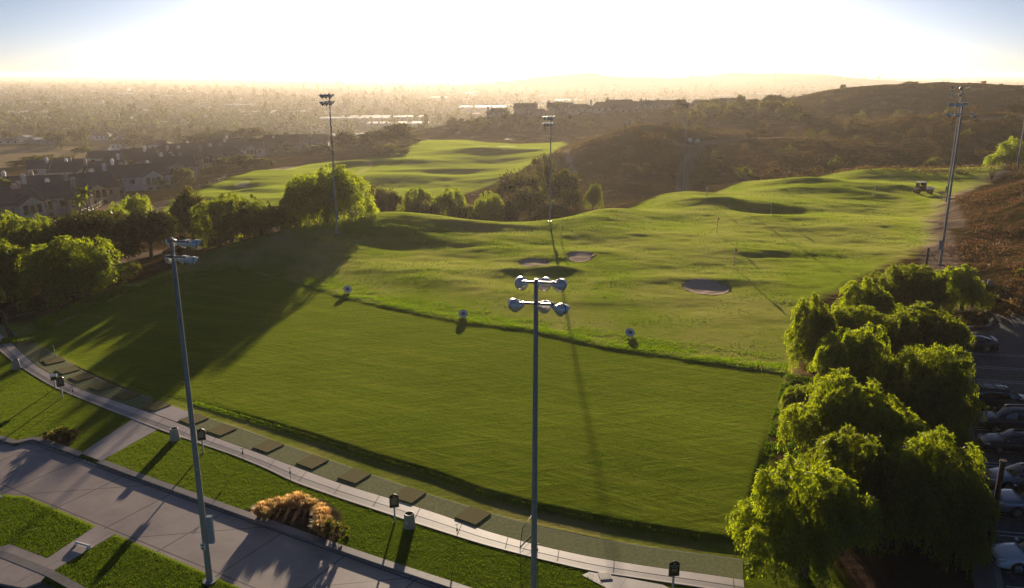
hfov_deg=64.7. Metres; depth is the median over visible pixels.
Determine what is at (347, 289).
target board
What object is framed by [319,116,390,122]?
warehouse
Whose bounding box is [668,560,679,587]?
range sign
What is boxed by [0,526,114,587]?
sidewalk
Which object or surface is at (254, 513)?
fountain grass
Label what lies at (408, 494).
tee mat
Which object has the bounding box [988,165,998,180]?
bare shrub
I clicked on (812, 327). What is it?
pepper tree
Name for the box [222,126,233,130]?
valley tree
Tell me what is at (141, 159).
condominium
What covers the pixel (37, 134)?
valley tree
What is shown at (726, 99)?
ridge house
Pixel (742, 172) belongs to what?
scrub bush
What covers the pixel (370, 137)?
fairway tree
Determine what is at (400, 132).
fairway tree
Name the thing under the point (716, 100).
slope tree
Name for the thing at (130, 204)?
pepper tree
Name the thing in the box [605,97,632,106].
ridge house
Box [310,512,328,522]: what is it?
fountain grass
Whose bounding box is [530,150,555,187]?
canyon tree
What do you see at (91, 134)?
valley house
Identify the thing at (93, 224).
oak tree
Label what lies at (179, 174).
garden tree
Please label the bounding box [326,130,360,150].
fairway tree
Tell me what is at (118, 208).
pepper tree
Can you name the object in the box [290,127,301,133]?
valley tree
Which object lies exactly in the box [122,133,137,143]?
valley tree
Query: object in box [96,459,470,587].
kerb
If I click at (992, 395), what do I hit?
parked car
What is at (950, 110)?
scrub bush
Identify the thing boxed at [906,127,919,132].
scrub bush
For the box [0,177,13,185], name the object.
garden tree
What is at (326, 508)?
fountain grass
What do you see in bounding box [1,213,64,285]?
pepper tree
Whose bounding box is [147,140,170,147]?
valley house
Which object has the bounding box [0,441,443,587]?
driveway
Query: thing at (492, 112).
ridge house
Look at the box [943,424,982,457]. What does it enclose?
pepper tree
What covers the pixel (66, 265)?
pepper tree
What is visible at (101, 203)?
rail fence
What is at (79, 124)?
valley tree
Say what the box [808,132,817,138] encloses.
scrub bush
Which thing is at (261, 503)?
fountain grass
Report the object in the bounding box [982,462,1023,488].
parked car
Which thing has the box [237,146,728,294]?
bunker sand
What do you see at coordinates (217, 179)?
rail fence
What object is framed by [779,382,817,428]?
pepper tree
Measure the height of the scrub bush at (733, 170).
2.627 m
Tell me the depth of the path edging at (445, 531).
47.88 m
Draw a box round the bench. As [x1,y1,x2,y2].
[598,572,612,579]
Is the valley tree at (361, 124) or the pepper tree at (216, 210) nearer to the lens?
the pepper tree at (216, 210)
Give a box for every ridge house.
[486,107,510,116]
[513,101,537,114]
[526,107,549,115]
[546,100,573,113]
[568,102,593,114]
[589,100,616,113]
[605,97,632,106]
[612,104,640,112]
[626,99,646,110]
[639,99,662,109]
[657,98,676,108]
[688,98,714,107]
[718,96,743,102]
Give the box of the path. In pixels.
[0,334,743,586]
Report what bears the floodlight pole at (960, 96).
on the ground at (626, 192)
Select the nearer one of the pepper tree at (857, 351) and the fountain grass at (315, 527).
the fountain grass at (315, 527)
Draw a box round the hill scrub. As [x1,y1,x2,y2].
[493,84,1023,197]
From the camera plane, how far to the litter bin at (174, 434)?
56.91 m
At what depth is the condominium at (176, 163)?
311.11 m
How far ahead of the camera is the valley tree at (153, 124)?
911.09 m
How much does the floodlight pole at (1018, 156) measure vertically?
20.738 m
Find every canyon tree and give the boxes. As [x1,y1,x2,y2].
[362,183,389,213]
[376,188,402,211]
[396,187,433,212]
[413,199,440,214]
[431,185,467,217]
[456,204,480,219]
[472,190,505,221]
[490,168,549,215]
[498,197,518,221]
[510,184,548,220]
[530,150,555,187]
[537,199,569,219]
[547,168,582,210]
[582,182,603,209]
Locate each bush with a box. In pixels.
[115,272,130,284]
[123,260,140,269]
[137,267,145,273]
[162,245,180,254]
[177,245,191,253]
[207,237,230,246]
[280,216,302,228]
[632,167,645,175]
[641,131,666,146]
[706,150,719,157]
[729,167,738,175]
[734,167,754,179]
[743,131,762,140]
[748,173,759,180]
[755,123,772,130]
[759,172,771,179]
[762,167,783,179]
[784,145,797,153]
[787,170,797,176]
[799,168,816,176]
[802,128,816,136]
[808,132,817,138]
[812,138,829,148]
[813,165,824,174]
[819,129,829,134]
[827,155,849,167]
[842,119,861,130]
[850,159,862,165]
[854,110,866,117]
[892,110,902,115]
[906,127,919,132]
[921,156,944,166]
[930,152,940,157]
[943,115,966,124]
[944,107,957,113]
[961,129,975,135]
[965,105,983,114]
[970,118,980,124]
[973,149,991,159]
[978,292,1000,310]
[991,297,1023,316]
[1005,113,1015,119]
[1015,267,1023,274]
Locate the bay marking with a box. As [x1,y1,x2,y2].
[968,314,1023,587]
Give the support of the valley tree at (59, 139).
on the ground at (626, 192)
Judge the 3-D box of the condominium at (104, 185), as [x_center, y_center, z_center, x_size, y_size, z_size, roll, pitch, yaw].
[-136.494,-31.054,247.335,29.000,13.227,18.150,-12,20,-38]
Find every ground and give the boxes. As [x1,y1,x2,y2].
[0,72,1023,145]
[0,114,1023,587]
[2,166,999,566]
[35,271,785,545]
[568,82,1023,183]
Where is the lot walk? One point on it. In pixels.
(984, 578)
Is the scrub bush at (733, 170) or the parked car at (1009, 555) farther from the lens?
the scrub bush at (733, 170)
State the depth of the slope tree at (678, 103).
466.61 m
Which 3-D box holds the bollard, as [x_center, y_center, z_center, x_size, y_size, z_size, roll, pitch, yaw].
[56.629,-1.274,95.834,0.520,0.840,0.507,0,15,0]
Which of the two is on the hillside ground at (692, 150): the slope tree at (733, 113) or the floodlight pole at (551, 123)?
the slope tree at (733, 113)
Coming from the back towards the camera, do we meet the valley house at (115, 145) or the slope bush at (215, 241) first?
the valley house at (115, 145)
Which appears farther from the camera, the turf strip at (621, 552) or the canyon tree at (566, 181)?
the canyon tree at (566, 181)
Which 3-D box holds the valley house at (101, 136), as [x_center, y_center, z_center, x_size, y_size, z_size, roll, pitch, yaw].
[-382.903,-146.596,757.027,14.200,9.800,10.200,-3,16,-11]
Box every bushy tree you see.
[156,217,186,247]
[168,185,207,239]
[197,215,227,247]
[271,202,294,230]
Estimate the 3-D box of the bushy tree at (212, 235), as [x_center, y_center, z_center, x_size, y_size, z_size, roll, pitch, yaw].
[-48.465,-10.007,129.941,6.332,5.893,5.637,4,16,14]
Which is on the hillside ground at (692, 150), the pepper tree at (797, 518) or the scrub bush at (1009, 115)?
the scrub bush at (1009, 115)
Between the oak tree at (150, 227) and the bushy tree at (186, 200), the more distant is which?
the bushy tree at (186, 200)
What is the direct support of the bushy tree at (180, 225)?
on the ground at (626, 192)
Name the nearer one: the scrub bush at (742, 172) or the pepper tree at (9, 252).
the pepper tree at (9, 252)
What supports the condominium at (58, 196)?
on the ground at (626, 192)
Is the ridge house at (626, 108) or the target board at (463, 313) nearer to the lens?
the target board at (463, 313)
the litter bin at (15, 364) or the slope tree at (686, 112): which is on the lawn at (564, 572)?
the litter bin at (15, 364)
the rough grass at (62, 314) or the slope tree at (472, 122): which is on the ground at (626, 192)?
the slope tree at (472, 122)
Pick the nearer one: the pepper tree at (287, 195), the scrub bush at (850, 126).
the pepper tree at (287, 195)
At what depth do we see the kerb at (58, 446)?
56.72 m
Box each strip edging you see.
[45,349,152,398]
[211,419,742,559]
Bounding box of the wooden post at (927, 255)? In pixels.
[925,248,940,267]
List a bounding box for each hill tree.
[753,129,770,133]
[795,113,810,124]
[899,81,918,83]
[982,136,1023,166]
[1003,104,1023,113]
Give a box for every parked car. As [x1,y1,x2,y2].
[961,333,998,351]
[969,382,1023,410]
[974,404,1023,432]
[977,428,1023,454]
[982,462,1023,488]
[991,483,1023,518]
[991,537,1023,574]
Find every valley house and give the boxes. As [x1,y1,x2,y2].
[0,138,26,143]
[15,135,33,138]
[26,137,42,143]
[35,138,62,144]
[87,131,95,139]
[93,132,111,140]
[109,140,126,149]
[116,132,128,137]
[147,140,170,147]
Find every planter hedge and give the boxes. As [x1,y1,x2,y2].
[956,308,983,326]
[974,309,994,327]
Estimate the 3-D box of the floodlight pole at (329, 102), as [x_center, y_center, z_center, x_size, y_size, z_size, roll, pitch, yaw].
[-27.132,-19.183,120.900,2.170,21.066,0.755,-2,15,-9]
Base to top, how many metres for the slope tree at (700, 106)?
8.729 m
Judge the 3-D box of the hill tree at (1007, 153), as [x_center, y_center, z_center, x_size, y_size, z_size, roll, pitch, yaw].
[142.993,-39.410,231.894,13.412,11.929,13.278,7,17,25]
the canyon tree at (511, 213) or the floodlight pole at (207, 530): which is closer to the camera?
the floodlight pole at (207, 530)
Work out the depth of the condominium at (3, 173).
261.79 m
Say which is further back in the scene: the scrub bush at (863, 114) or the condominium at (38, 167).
the scrub bush at (863, 114)
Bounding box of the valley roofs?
[0,81,999,128]
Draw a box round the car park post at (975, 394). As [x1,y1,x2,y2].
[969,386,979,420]
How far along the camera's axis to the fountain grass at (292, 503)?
48.04 m
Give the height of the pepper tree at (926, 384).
8.017 m
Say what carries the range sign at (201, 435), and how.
on the lawn at (564, 572)
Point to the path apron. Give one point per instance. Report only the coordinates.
(618, 582)
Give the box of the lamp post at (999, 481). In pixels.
[986,459,1006,564]
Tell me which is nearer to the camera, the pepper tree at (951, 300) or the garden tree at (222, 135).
the pepper tree at (951, 300)
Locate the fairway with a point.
(433, 167)
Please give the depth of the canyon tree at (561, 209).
166.50 m
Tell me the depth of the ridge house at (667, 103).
521.72 m
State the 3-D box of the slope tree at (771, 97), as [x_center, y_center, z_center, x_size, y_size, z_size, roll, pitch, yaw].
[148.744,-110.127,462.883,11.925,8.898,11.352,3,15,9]
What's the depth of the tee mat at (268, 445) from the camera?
56.15 m
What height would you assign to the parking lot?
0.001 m
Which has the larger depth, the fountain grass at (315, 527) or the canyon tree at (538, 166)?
the canyon tree at (538, 166)
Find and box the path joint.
[2,347,733,583]
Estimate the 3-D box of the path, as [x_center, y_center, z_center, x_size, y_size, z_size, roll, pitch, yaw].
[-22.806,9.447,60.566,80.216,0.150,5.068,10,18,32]
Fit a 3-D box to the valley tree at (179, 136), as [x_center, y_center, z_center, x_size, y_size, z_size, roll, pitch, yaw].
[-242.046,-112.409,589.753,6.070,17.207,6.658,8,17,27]
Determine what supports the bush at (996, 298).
on the ground at (626, 192)
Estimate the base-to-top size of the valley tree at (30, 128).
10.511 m
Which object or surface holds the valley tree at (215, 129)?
on the valley ground at (836, 82)
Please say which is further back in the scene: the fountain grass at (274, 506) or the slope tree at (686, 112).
the slope tree at (686, 112)
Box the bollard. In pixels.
[987,280,992,286]
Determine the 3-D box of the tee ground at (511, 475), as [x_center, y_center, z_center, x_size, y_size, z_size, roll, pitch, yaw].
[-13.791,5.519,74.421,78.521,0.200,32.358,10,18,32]
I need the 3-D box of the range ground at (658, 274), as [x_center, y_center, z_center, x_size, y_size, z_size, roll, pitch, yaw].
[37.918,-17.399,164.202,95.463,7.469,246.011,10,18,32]
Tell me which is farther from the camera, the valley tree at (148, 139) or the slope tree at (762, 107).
the valley tree at (148, 139)
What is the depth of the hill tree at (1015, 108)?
335.04 m
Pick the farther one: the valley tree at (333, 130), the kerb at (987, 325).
the valley tree at (333, 130)
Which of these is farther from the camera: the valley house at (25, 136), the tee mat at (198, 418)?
the valley house at (25, 136)
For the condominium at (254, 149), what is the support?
on the ground at (626, 192)
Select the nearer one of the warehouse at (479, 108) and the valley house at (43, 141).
the valley house at (43, 141)
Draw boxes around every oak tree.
[41,204,148,263]
[112,203,179,259]
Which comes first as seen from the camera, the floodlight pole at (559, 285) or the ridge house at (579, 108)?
the floodlight pole at (559, 285)
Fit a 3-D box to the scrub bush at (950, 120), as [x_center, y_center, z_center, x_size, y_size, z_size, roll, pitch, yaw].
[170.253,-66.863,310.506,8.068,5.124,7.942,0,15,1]
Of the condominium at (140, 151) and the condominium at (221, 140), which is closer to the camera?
the condominium at (140, 151)
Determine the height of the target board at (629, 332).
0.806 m
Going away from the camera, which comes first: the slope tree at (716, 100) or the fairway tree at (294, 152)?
the fairway tree at (294, 152)
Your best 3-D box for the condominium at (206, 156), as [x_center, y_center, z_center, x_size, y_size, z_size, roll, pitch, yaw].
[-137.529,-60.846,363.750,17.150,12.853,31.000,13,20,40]
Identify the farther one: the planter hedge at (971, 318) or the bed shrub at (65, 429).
the planter hedge at (971, 318)
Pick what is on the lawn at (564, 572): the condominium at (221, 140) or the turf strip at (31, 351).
the turf strip at (31, 351)
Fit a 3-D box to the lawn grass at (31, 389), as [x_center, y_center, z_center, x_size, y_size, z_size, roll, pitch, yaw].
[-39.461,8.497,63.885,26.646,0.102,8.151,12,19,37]
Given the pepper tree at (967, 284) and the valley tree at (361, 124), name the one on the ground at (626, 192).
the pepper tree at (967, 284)
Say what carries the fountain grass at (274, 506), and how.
on the mulch bed
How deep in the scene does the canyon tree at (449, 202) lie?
165.43 m
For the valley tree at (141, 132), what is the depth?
727.09 m
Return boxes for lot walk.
[949,352,996,587]
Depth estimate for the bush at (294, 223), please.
132.30 m
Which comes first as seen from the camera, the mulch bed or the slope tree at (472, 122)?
the mulch bed
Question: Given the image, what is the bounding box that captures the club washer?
[49,373,56,388]
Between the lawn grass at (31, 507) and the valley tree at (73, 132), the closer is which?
the lawn grass at (31, 507)
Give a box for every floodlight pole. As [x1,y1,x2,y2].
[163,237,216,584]
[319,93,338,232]
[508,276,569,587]
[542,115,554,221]
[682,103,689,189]
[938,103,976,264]
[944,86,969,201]
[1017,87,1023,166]
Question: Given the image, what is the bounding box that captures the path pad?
[150,406,187,421]
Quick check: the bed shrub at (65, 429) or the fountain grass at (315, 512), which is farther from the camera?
the bed shrub at (65, 429)
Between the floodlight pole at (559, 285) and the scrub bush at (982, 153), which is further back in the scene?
the scrub bush at (982, 153)
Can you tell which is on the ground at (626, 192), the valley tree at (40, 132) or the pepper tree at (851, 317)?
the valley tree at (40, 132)
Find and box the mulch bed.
[43,361,973,587]
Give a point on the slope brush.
(990, 211)
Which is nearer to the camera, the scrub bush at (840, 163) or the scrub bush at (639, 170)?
the scrub bush at (639, 170)
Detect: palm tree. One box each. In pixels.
[70,196,87,212]
[75,184,95,211]
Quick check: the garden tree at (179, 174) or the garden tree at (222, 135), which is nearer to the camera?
the garden tree at (179, 174)
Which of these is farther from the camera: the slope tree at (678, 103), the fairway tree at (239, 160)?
the slope tree at (678, 103)
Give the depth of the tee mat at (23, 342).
77.66 m
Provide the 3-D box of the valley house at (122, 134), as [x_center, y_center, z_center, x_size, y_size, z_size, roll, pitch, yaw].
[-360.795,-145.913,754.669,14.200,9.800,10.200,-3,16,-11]
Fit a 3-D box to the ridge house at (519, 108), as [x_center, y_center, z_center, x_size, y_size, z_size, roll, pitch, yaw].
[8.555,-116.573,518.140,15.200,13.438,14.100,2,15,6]
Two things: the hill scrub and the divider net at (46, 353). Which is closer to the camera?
the divider net at (46, 353)
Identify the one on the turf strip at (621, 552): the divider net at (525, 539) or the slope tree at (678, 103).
the divider net at (525, 539)
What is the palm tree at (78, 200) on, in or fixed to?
on the ground at (626, 192)
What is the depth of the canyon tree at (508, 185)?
185.54 m
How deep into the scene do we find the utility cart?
175.95 m
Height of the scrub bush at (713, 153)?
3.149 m
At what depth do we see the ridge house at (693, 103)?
526.62 m
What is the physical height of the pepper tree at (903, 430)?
6.326 m
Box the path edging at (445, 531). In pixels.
[0,349,713,587]
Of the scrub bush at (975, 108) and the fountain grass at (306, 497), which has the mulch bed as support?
the fountain grass at (306, 497)
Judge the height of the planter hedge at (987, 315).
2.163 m
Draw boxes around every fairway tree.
[223,155,251,166]
[242,158,276,166]
[274,149,318,156]
[301,144,336,153]
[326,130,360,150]
[340,145,369,150]
[357,131,393,146]
[368,144,410,154]
[379,122,420,142]
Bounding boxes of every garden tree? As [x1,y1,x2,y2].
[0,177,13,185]
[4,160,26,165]
[22,154,60,162]
[57,155,76,158]
[70,147,92,152]
[156,178,169,188]
[171,168,195,182]
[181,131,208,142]
[202,129,242,138]
[209,158,228,167]
[230,126,272,137]
[269,143,296,154]
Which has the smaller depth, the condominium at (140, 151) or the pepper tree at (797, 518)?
the pepper tree at (797, 518)
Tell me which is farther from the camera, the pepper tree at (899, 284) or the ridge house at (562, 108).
the ridge house at (562, 108)
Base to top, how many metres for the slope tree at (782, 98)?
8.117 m
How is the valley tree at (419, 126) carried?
on the ground at (626, 192)
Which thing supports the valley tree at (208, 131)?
on the ground at (626, 192)
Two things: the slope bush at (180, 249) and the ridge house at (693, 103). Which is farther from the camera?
the ridge house at (693, 103)
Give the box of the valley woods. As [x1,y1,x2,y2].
[0,69,1023,132]
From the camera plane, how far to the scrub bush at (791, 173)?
230.07 m
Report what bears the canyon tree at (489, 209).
on the ground at (626, 192)
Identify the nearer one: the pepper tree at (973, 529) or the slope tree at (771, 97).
the pepper tree at (973, 529)
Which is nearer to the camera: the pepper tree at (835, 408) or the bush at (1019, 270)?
the pepper tree at (835, 408)
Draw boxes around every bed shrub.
[37,431,56,438]
[47,425,74,441]
[57,427,80,437]
[319,516,350,538]
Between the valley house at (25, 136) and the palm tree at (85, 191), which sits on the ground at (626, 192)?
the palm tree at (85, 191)
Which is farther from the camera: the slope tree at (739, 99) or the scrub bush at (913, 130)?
the slope tree at (739, 99)
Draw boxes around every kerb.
[0,435,83,456]
[0,550,84,587]
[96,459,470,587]
[957,350,1003,587]
[967,310,993,327]
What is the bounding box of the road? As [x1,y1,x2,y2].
[0,583,53,587]
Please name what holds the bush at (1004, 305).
on the ground at (626, 192)
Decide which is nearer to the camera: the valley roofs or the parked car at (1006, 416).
the parked car at (1006, 416)
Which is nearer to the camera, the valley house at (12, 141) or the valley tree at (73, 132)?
the valley house at (12, 141)
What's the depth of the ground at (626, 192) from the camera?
189.19 m
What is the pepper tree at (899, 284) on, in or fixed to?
on the ground at (626, 192)
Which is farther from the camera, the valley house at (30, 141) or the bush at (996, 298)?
the valley house at (30, 141)
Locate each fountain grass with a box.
[250,506,262,517]
[252,500,270,510]
[253,506,273,519]
[264,498,274,510]
[269,501,283,513]
[273,497,289,510]
[285,496,301,508]
[289,491,305,499]
[295,500,307,510]
[299,494,312,501]
[300,497,317,509]
[307,518,325,533]
[308,504,317,511]
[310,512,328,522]
[311,506,326,516]
[315,501,327,507]
[316,505,332,515]
[316,525,329,537]
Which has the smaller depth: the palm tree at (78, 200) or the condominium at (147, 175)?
the palm tree at (78, 200)
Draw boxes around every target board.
[343,286,351,292]
[458,310,467,317]
[625,328,634,336]
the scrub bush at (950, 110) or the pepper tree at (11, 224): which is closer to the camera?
the pepper tree at (11, 224)
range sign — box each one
[56,376,64,397]
[197,428,205,452]
[389,494,398,521]
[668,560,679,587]
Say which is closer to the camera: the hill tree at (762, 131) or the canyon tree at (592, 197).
the canyon tree at (592, 197)
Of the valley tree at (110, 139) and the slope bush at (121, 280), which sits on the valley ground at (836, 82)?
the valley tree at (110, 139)
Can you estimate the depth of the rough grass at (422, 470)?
51.36 m
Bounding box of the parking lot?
[961,311,1023,587]
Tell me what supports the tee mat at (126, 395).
on the turf strip at (31, 351)
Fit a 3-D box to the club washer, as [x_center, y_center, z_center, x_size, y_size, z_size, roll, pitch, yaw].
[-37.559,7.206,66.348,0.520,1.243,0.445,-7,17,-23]
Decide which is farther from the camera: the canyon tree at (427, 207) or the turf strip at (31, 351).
the canyon tree at (427, 207)
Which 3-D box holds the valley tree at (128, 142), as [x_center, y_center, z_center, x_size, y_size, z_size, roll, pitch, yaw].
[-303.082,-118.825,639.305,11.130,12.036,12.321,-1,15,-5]
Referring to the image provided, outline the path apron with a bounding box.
[582,571,667,587]
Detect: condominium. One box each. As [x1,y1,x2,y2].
[0,171,58,182]
[0,177,94,215]
[0,183,46,222]
[7,169,120,204]
[26,157,88,174]
[46,158,127,174]
[82,160,171,192]
[85,147,119,160]
[102,150,171,163]
[119,145,189,154]
[148,153,198,181]
[159,141,205,147]
[166,143,243,168]
[203,136,264,142]
[205,139,265,157]
[242,136,298,154]
[262,132,328,148]
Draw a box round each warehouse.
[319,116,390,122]
[342,115,423,120]
[366,121,428,131]
[459,106,505,112]
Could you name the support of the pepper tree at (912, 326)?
on the mulch bed
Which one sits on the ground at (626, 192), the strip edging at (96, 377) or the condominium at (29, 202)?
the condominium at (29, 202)
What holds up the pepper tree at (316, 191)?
on the range ground at (658, 274)
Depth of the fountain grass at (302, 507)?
47.88 m
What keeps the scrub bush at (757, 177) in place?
on the hillside ground at (692, 150)
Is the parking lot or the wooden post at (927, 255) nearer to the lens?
the parking lot
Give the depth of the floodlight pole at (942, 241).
104.56 m
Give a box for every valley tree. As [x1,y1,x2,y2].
[1,129,15,137]
[26,126,32,133]
[33,131,46,137]
[38,126,43,137]
[44,130,57,142]
[53,133,69,148]
[66,129,79,139]
[74,131,90,143]
[77,119,80,130]
[81,125,89,147]
[108,135,114,142]
[121,136,136,147]
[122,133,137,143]
[125,132,139,141]
[139,126,144,141]
[140,134,153,145]
[150,122,161,132]
[172,126,182,135]
[176,129,182,142]
[203,125,220,131]
[206,125,210,133]
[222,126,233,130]
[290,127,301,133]
[327,126,337,133]
[342,129,355,134]
[354,122,364,128]
[367,127,380,132]
[414,123,432,129]
[422,114,428,128]
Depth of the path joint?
50.24 m
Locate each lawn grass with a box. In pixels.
[0,354,127,451]
[0,496,91,555]
[53,537,238,587]
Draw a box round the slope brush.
[943,179,1023,295]
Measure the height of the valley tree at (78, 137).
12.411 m
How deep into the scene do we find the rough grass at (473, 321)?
82.60 m
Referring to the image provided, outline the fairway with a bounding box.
[163,139,564,215]
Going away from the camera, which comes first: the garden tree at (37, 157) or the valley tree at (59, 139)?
the garden tree at (37, 157)
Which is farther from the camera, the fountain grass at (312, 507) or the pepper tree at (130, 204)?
the pepper tree at (130, 204)
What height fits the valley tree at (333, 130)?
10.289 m
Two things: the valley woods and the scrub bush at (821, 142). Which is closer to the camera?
the scrub bush at (821, 142)
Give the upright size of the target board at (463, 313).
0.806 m
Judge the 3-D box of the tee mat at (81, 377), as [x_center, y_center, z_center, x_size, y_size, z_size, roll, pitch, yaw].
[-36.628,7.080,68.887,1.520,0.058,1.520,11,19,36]
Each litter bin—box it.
[11,359,20,369]
[170,427,179,441]
[403,511,415,529]
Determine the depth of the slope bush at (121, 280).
104.30 m
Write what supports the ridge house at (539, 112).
on the ground at (626, 192)
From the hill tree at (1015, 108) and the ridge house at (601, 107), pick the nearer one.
the hill tree at (1015, 108)
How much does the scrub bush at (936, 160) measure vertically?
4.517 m
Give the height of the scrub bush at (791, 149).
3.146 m
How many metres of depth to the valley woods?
1826.81 m
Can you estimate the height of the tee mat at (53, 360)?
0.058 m
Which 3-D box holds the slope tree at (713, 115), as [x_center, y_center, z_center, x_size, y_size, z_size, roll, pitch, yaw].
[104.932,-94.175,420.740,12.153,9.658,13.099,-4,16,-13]
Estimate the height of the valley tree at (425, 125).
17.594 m
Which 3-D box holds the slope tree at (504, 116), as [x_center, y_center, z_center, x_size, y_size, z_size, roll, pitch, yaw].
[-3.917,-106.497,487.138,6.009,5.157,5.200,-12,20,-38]
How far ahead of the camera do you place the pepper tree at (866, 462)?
43.42 m
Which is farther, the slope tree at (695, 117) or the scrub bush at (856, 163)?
the slope tree at (695, 117)
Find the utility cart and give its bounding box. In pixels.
[913,181,945,193]
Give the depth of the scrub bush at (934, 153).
267.41 m
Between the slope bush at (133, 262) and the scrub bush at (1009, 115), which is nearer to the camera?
the slope bush at (133, 262)
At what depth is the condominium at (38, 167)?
341.90 m
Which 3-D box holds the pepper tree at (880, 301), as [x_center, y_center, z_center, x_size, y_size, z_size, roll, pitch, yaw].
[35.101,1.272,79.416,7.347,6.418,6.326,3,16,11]
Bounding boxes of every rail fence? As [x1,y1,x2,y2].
[78,199,103,214]
[192,174,227,189]
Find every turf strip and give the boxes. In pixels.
[0,325,153,411]
[177,419,742,578]
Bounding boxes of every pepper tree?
[0,210,27,247]
[0,239,34,305]
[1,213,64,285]
[13,235,137,312]
[105,201,129,245]
[120,193,152,213]
[190,191,269,248]
[233,199,292,238]
[275,174,322,226]
[278,164,379,227]
[725,452,887,587]
[775,367,902,462]
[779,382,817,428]
[781,292,841,373]
[783,422,907,558]
[809,321,894,393]
[819,304,888,364]
[830,276,907,322]
[850,396,943,448]
[862,263,944,312]
[862,425,991,565]
[863,342,987,440]
[869,301,976,362]
[914,269,958,313]
[930,488,1001,580]
[942,264,995,314]
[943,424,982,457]
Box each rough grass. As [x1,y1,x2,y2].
[0,265,242,343]
[192,402,698,542]
[244,262,789,373]
[753,373,814,548]
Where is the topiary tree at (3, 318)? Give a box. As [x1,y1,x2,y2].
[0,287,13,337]
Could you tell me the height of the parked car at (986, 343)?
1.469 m
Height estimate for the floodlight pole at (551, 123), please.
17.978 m
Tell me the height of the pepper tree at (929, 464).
7.570 m
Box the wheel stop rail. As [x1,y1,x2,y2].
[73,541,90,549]
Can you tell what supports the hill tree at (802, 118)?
on the hillside ground at (692, 150)
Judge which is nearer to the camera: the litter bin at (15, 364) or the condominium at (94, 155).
the litter bin at (15, 364)
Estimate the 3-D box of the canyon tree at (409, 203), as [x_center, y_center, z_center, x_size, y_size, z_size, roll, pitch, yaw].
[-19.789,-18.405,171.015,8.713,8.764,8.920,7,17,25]
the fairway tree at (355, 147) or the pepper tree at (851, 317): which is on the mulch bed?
the pepper tree at (851, 317)
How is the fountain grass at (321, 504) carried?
on the mulch bed
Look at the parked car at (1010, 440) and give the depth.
55.28 m
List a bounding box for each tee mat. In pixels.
[15,338,34,344]
[42,356,65,364]
[55,365,80,373]
[69,372,94,381]
[89,381,116,390]
[113,390,140,400]
[143,400,171,410]
[179,413,208,423]
[207,423,236,435]
[253,439,283,452]
[296,454,328,468]
[337,468,370,483]
[396,486,425,503]
[455,506,490,524]
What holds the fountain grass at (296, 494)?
on the mulch bed
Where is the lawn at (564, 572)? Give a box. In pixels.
[0,356,847,587]
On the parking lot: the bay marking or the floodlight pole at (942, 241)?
the bay marking
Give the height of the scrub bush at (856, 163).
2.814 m
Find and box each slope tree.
[448,122,455,127]
[469,119,476,124]
[501,113,509,119]
[672,99,690,112]
[683,108,700,118]
[683,119,692,125]
[686,109,704,125]
[694,102,711,116]
[701,105,722,121]
[709,98,720,104]
[720,103,732,113]
[721,104,735,118]
[724,105,746,123]
[734,94,745,105]
[741,103,754,115]
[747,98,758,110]
[757,100,771,116]
[761,101,785,116]
[762,94,777,104]
[774,95,788,102]
[774,102,800,119]
[789,102,803,115]
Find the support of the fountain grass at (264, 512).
on the mulch bed
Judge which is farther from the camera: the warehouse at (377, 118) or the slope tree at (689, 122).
the warehouse at (377, 118)
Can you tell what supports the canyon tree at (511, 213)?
on the ground at (626, 192)
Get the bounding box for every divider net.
[39,345,55,362]
[520,517,530,546]
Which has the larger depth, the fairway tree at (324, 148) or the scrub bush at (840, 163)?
the fairway tree at (324, 148)
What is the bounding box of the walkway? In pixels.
[83,419,157,459]
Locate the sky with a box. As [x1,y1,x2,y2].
[0,0,1023,73]
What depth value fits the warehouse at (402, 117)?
1084.41 m
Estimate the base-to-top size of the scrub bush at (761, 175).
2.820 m
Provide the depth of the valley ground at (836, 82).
3633.28 m
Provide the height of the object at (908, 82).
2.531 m
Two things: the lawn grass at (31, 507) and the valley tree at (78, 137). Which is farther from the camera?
the valley tree at (78, 137)
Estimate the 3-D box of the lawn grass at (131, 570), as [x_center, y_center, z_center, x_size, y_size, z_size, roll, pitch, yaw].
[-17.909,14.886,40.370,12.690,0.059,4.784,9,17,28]

